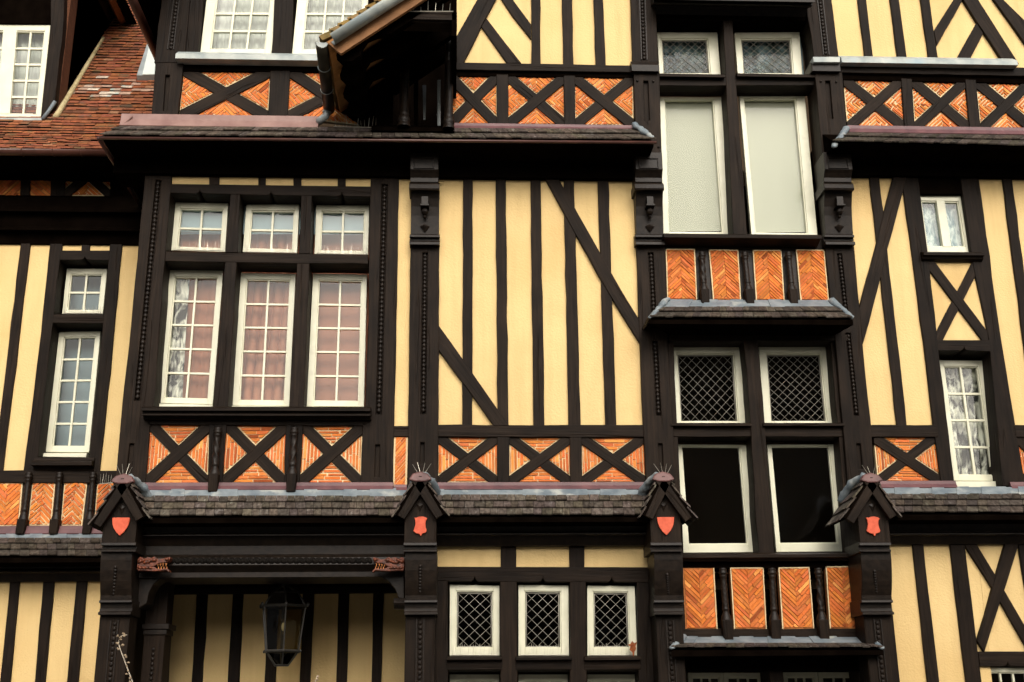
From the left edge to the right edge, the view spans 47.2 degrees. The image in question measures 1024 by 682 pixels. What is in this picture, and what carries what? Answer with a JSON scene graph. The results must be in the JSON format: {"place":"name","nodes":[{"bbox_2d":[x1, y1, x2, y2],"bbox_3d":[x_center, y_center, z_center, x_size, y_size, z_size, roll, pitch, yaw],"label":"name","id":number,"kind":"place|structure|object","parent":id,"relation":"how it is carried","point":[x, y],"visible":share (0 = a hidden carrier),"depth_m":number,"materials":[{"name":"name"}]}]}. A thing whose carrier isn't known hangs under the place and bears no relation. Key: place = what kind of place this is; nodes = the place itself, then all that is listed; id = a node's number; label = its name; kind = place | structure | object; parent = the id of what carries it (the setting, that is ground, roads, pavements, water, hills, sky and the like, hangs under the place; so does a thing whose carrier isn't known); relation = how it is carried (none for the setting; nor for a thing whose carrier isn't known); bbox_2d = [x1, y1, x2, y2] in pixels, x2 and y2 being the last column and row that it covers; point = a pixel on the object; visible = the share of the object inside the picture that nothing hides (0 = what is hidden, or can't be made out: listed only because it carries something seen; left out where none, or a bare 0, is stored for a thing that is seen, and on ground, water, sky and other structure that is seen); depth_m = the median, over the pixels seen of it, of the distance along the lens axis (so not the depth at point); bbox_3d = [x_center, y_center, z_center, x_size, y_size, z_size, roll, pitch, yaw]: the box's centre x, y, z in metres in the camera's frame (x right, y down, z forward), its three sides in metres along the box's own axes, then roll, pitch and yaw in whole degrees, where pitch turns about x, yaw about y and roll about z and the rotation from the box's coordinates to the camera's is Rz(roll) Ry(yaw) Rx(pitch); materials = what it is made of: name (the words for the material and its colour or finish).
{"place":"outdoors","nodes":[
{"label":"outdoors","id":0,"kind":"place"},
{"bbox_2d":[88,0,1023,681],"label":"half timbered house","id":1,"kind":"structure","parent":0,"point":[574,344],"depth_m":11.68,"materials":[{"name":"yellow paint"}]},
{"bbox_2d":[166,279,189,397],"bbox_3d":[-3.380,-0.040,11.736,0.259,1.457,0.022,0,-18,-3],"label":"curtain","id":2,"kind":"object","parent":1,"relation":"hanging from","point":[175,382],"visible":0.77,"depth_m":11.72,"materials":[{"name":"fabric"}]},
{"bbox_2d":[159,270,223,406],"bbox_3d":[-3.195,-0.020,11.671,0.554,1.447,0.120,0,-18,-3],"label":"window","id":3,"kind":"structure","parent":1,"relation":"in","point":[174,274],"depth_m":11.67,"materials":[{"name":"white paint"}]},
{"bbox_2d":[174,241,223,250],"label":"bird spikes","id":4,"kind":"object","parent":1,"relation":"attached to","point":[197,248],"visible":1,"depth_m":11.88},
{"bbox_2d":[171,202,228,252],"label":"window","id":5,"kind":"structure","parent":1,"relation":"in","point":[179,207],"depth_m":12.01,"materials":[{"name":"white paint"}]},
{"bbox_2d":[179,234,221,397],"bbox_3d":[-3.181,-0.270,11.898,0.622,1.950,0.042,0,-18,-3],"label":"curtain","id":6,"kind":"object","parent":1,"relation":"hanging from","point":[202,338],"visible":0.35,"depth_m":11.86,"materials":[{"name":"fabric"}]},
{"bbox_2d":[181,206,229,233],"bbox_3d":[-3.208,-1.261,12.105,0.579,0.352,0.005,0,-18,-3],"label":"blind","id":7,"kind":"object","parent":1,"relation":"attached to","point":[190,219],"visible":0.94,"depth_m":12.10,"materials":[{"name":"white fabric"}]},
{"bbox_2d":[200,0,273,52],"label":"window","id":8,"kind":"structure","parent":1,"relation":"in","point":[211,12],"depth_m":12.40,"materials":[{"name":"white paint"}]},
{"bbox_2d":[212,0,269,48],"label":"curtain","id":9,"kind":"object","parent":1,"relation":"hanging from","point":[239,41],"visible":0.54,"depth_m":12.56,"materials":[{"name":"white fabric"}]},
{"bbox_2d":[232,273,295,406],"bbox_3d":[-2.465,0.000,11.701,0.559,1.436,0.120,0,-18,-3],"label":"window","id":10,"kind":"structure","parent":1,"relation":"in","point":[245,277],"depth_m":11.70,"materials":[{"name":"white paint"}]},
{"bbox_2d":[241,234,299,399],"bbox_3d":[-2.473,-0.270,11.936,0.663,1.956,0.082,0,-18,-3],"label":"curtain","id":11,"kind":"object","parent":1,"relation":"hanging from","point":[276,341],"visible":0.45,"depth_m":11.86,"materials":[{"name":"fabric"}]},
{"bbox_2d":[245,245,295,252],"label":"bird spikes","id":12,"kind":"object","parent":1,"relation":"attached to","point":[272,252],"visible":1,"depth_m":11.91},
{"bbox_2d":[243,205,299,253],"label":"window","id":13,"kind":"structure","parent":1,"relation":"in","point":[250,209],"depth_m":12.04,"materials":[{"name":"white paint"}]},
{"bbox_2d":[243,204,300,233],"bbox_3d":[-2.481,-1.265,12.143,0.594,0.353,0.006,0,-18,-3],"label":"blind","id":14,"kind":"object","parent":1,"relation":"attached to","point":[281,221],"visible":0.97,"depth_m":12.13,"materials":[{"name":"white fabric"}]},
{"bbox_2d":[259,584,309,666],"bbox_3d":[-2.176,2.663,11.177,0.496,0.843,0.509,0,-18,-3],"label":"porch lantern","id":15,"kind":"object","parent":1,"relation":"hanging from","point":[284,611],"visible":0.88,"depth_m":11.03,"materials":[{"name":"black metal"}]},
{"bbox_2d":[292,0,367,53],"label":"window","id":16,"kind":"structure","parent":1,"relation":"in","point":[300,30],"depth_m":12.46,"materials":[{"name":"white paint"}]},
{"bbox_2d":[304,0,361,48],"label":"curtain","id":17,"kind":"object","parent":1,"relation":"hanging from","point":[333,6],"visible":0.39,"depth_m":12.65,"materials":[{"name":"white fabric"}]},
{"bbox_2d":[306,273,366,406],"bbox_3d":[-1.742,0.006,11.735,0.564,1.440,0.120,0,-18,-3],"label":"window","id":18,"kind":"structure","parent":1,"relation":"in","point":[317,277],"depth_m":11.73,"materials":[{"name":"white paint"}]},
{"bbox_2d":[310,234,368,406],"bbox_3d":[-1.760,-0.272,11.991,0.637,1.966,0.011,0,-18,-3],"label":"curtain","id":19,"kind":"object","parent":1,"relation":"hanging from","point":[348,363],"visible":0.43,"depth_m":11.93,"materials":[{"name":"fabric"}]},
{"bbox_2d":[314,208,369,233],"bbox_3d":[-1.752,-1.269,12.181,0.615,0.355,0.005,0,-18,-3],"label":"blind","id":20,"kind":"object","parent":1,"relation":"attached to","point":[353,222],"visible":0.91,"depth_m":12.17,"materials":[{"name":"white fabric"}]},
{"bbox_2d":[317,245,366,254],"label":"bird spikes","id":21,"kind":"object","parent":1,"relation":"attached to","point":[340,252],"visible":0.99,"depth_m":11.95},
{"bbox_2d":[314,205,369,254],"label":"window","id":22,"kind":"structure","parent":1,"relation":"in","point":[320,209],"depth_m":12.08,"materials":[{"name":"white paint"}]},
{"bbox_2d":[334,117,373,127],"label":"bird spikes","id":23,"kind":"object","parent":1,"relation":"on","point":[350,125],"visible":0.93,"depth_m":11.95,"materials":[{"name":"black metal"}]},
{"bbox_2d":[409,7,452,11],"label":"bird spikes","id":24,"kind":"object","parent":1,"relation":"attached to","point":[431,11],"visible":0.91,"depth_m":11.08,"materials":[{"name":"grey metal"}]},
{"bbox_2d":[451,642,497,655],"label":"bird spikes","id":25,"kind":"object","parent":1,"relation":"on","point":[473,652],"visible":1,"depth_m":10.70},
{"bbox_2d":[450,585,498,655],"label":"window","id":26,"kind":"structure","parent":1,"relation":"in","point":[474,611],"depth_m":10.86,"materials":[{"name":"white paint"}]},
{"bbox_2d":[450,674,498,681],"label":"window","id":27,"kind":"structure","parent":1,"relation":"in","point":[458,677],"depth_m":10.85,"materials":[{"name":"white paint"}]},
{"bbox_2d":[519,644,566,655],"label":"bird spikes","id":28,"kind":"object","parent":1,"relation":"on","point":[541,651],"visible":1,"depth_m":10.73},
{"bbox_2d":[518,674,567,681],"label":"window","id":29,"kind":"structure","parent":1,"relation":"in","point":[521,677],"depth_m":10.88,"materials":[{"name":"white paint"}]},
{"bbox_2d":[518,585,568,655],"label":"window","id":30,"kind":"structure","parent":1,"relation":"in","point":[535,628],"depth_m":10.89,"materials":[{"name":"white paint"}]},
{"bbox_2d":[587,674,634,681],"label":"window","id":31,"kind":"structure","parent":1,"relation":"in","point":[590,677],"depth_m":10.91,"materials":[{"name":"white paint"}]},
{"bbox_2d":[587,586,636,655],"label":"window","id":32,"kind":"structure","parent":1,"relation":"in","point":[611,611],"depth_m":10.91,"materials":[{"name":"white paint"}]},
{"bbox_2d":[589,643,635,655],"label":"bird spikes","id":33,"kind":"object","parent":1,"relation":"on","point":[613,654],"visible":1,"depth_m":10.76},
{"bbox_2d":[628,641,636,655],"bbox_3d":[1.102,2.823,10.724,0.090,0.160,0.023,0,-18,-3],"label":"dead leaf","id":34,"kind":"object","parent":1,"relation":"on","point":[632,645],"visible":1,"depth_m":10.73,"materials":[{"name":"brown plant"}]},
{"bbox_2d":[657,32,720,73],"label":"window","id":35,"kind":"structure","parent":1,"relation":"in","point":[689,39],"depth_m":12.74,"materials":[{"name":"white paint"}]},
{"bbox_2d":[663,34,718,72],"bbox_3d":[1.962,-3.115,12.823,0.668,0.595,0.005,0,-18,-3],"label":"blind","id":36,"kind":"object","parent":1,"relation":"attached to","point":[684,51],"visible":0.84,"depth_m":12.82,"materials":[{"name":"grey fabric"}]},
{"bbox_2d":[665,102,720,230],"bbox_3d":[1.911,-1.870,12.416,0.626,1.536,0.006,0,-18,-3],"label":"blind","id":37,"kind":"object","parent":1,"relation":"attached to","point":[693,201],"visible":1,"depth_m":12.40,"materials":[{"name":"fabric"}]},
{"bbox_2d":[660,97,727,233],"bbox_3d":[1.906,-1.849,12.367,0.712,1.595,0.060,0,-18,-3],"label":"window","id":38,"kind":"structure","parent":1,"relation":"in","point":[716,101],"depth_m":12.37,"materials":[{"name":"white paint"}]},
{"bbox_2d":[687,673,723,681],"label":"window","id":39,"kind":"structure","parent":1,"relation":"in","point":[690,676],"depth_m":11.06,"materials":[{"name":"white paint"}]},
{"bbox_2d":[674,347,744,422],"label":"window","id":40,"kind":"structure","parent":1,"relation":"in","point":[708,380],"depth_m":11.75,"materials":[{"name":"white paint"}]},
{"bbox_2d":[678,444,752,552],"bbox_3d":[1.974,1.531,11.427,0.742,1.059,0.060,0,-18,-3],"label":"window","id":41,"kind":"structure","parent":1,"relation":"in","point":[747,547],"depth_m":11.37,"materials":[{"name":"white paint"}]},
{"bbox_2d":[723,673,760,681],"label":"window","id":42,"kind":"structure","parent":1,"relation":"in","point":[726,676],"depth_m":11.08,"materials":[{"name":"white paint"}]},
{"bbox_2d":[733,32,801,73],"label":"window","id":43,"kind":"structure","parent":1,"relation":"in","point":[774,39],"depth_m":12.79,"materials":[{"name":"white paint"}]},
{"bbox_2d":[742,39,803,73],"bbox_3d":[2.835,-3.126,12.870,0.733,0.598,0.004,0,-18,-3],"label":"blind","id":44,"kind":"object","parent":1,"relation":"attached to","point":[765,51],"visible":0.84,"depth_m":12.87,"materials":[{"name":"grey fabric"}]},
{"bbox_2d":[745,101,804,231],"bbox_3d":[2.807,-1.872,12.460,0.620,1.554,0.006,0,-18,-3],"label":"blind","id":45,"kind":"object","parent":1,"relation":"attached to","point":[774,168],"visible":1,"depth_m":12.45,"materials":[{"name":"fabric"}]},
{"bbox_2d":[738,96,816,234],"bbox_3d":[2.807,-1.856,12.414,0.713,1.631,0.060,0,-18,-3],"label":"window","id":46,"kind":"structure","parent":1,"relation":"in","point":[799,101],"depth_m":12.41,"materials":[{"name":"white paint"}]},
{"bbox_2d":[758,347,831,422],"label":"window","id":47,"kind":"structure","parent":1,"relation":"in","point":[796,390],"depth_m":11.79,"materials":[{"name":"white paint"}]},
{"bbox_2d":[783,672,817,681],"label":"window","id":48,"kind":"structure","parent":1,"relation":"in","point":[814,675],"depth_m":11.11,"materials":[{"name":"white paint"}]},
{"bbox_2d":[766,444,841,552],"bbox_3d":[2.879,1.533,11.471,0.717,1.056,0.060,0,-18,-3],"label":"window","id":49,"kind":"structure","parent":1,"relation":"in","point":[836,546],"depth_m":11.40,"materials":[{"name":"white paint"}]},
{"bbox_2d":[818,672,848,681],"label":"window","id":50,"kind":"structure","parent":1,"relation":"in","point":[821,675],"depth_m":11.12,"materials":[{"name":"white paint"}]},
{"bbox_2d":[922,204,961,245],"bbox_3d":[4.569,-1.225,12.333,0.532,0.612,0.016,0,-18,-3],"label":"curtain","id":51,"kind":"object","parent":1,"relation":"hanging from","point":[931,226],"visible":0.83,"depth_m":12.33,"materials":[{"name":"fabric"}]},
{"bbox_2d":[920,196,967,251],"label":"window","id":52,"kind":"structure","parent":1,"relation":"in","point":[939,201],"depth_m":12.24,"materials":[{"name":"white paint"}]},
{"bbox_2d":[945,368,988,474],"bbox_3d":[4.634,0.795,11.867,0.449,1.186,0.058,0,-18,-3],"label":"curtain","id":53,"kind":"object","parent":1,"relation":"hanging from","point":[963,458],"visible":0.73,"depth_m":11.85,"materials":[{"name":"fabric"}]},
{"bbox_2d":[939,360,995,486],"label":"window","id":54,"kind":"structure","parent":1,"relation":"in","point":[971,480],"depth_m":11.75,"materials":[{"name":"white paint"}]},
{"bbox_2d":[990,667,1023,681],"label":"window","id":55,"kind":"structure","parent":1,"relation":"in","point":[999,671],"depth_m":10.90,"materials":[{"name":"white paint"}]},
{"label":"pavement","id":56,"kind":"structure","parent":0,"visible":0},
{"bbox_2d":[0,0,154,681],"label":"tiled wing","id":57,"kind":"structure","parent":56,"relation":"on","point":[70,208],"depth_m":12.70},
{"bbox_2d":[0,34,43,106],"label":"curtain","id":58,"kind":"object","parent":57,"relation":"hanging from","point":[35,58],"visible":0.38,"depth_m":13.97,"materials":[{"name":"white fabric"}]},
{"bbox_2d":[0,25,50,116],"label":"window","id":59,"kind":"structure","parent":57,"relation":"in","point":[9,48],"depth_m":13.80,"materials":[{"name":"white paint"}]},
{"bbox_2d":[43,331,101,456],"bbox_3d":[-4.717,0.566,12.618,0.456,1.422,0.140,0,-18,-3],"label":"window","id":60,"kind":"structure","parent":57,"relation":"in","point":[52,450],"depth_m":12.63,"materials":[{"name":"white paint"}]},
{"bbox_2d":[55,339,101,445],"bbox_3d":[-4.774,0.554,12.870,0.478,1.314,0.007,0,-18,-3],"label":"blind","id":61,"kind":"object","parent":57,"relation":"attached to","point":[82,394],"visible":0.43,"depth_m":12.87,"materials":[{"name":"grey fabric"}]},
{"bbox_2d":[62,269,107,313],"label":"window","id":62,"kind":"structure","parent":57,"relation":"in","point":[102,273],"depth_m":12.98,"materials":[{"name":"white paint"}]},
{"bbox_2d":[70,276,100,309],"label":"blind","id":63,"kind":"object","parent":57,"relation":"attached to","point":[92,300],"visible":0.38,"depth_m":13.21,"materials":[{"name":"grey fabric"}]},
{"bbox_2d":[99,473,111,483],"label":"bird spikes","id":64,"kind":"object","parent":57,"relation":"on","point":[104,481],"visible":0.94,"depth_m":12.05,"materials":[{"name":"metal"}]},
{"bbox_2d":[116,633,132,681],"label":"dried flower stalk","id":65,"kind":"object","parent":56,"relation":"on","point":[122,645],"visible":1,"depth_m":9.77,"materials":[{"name":"brown plant"}]}
]}

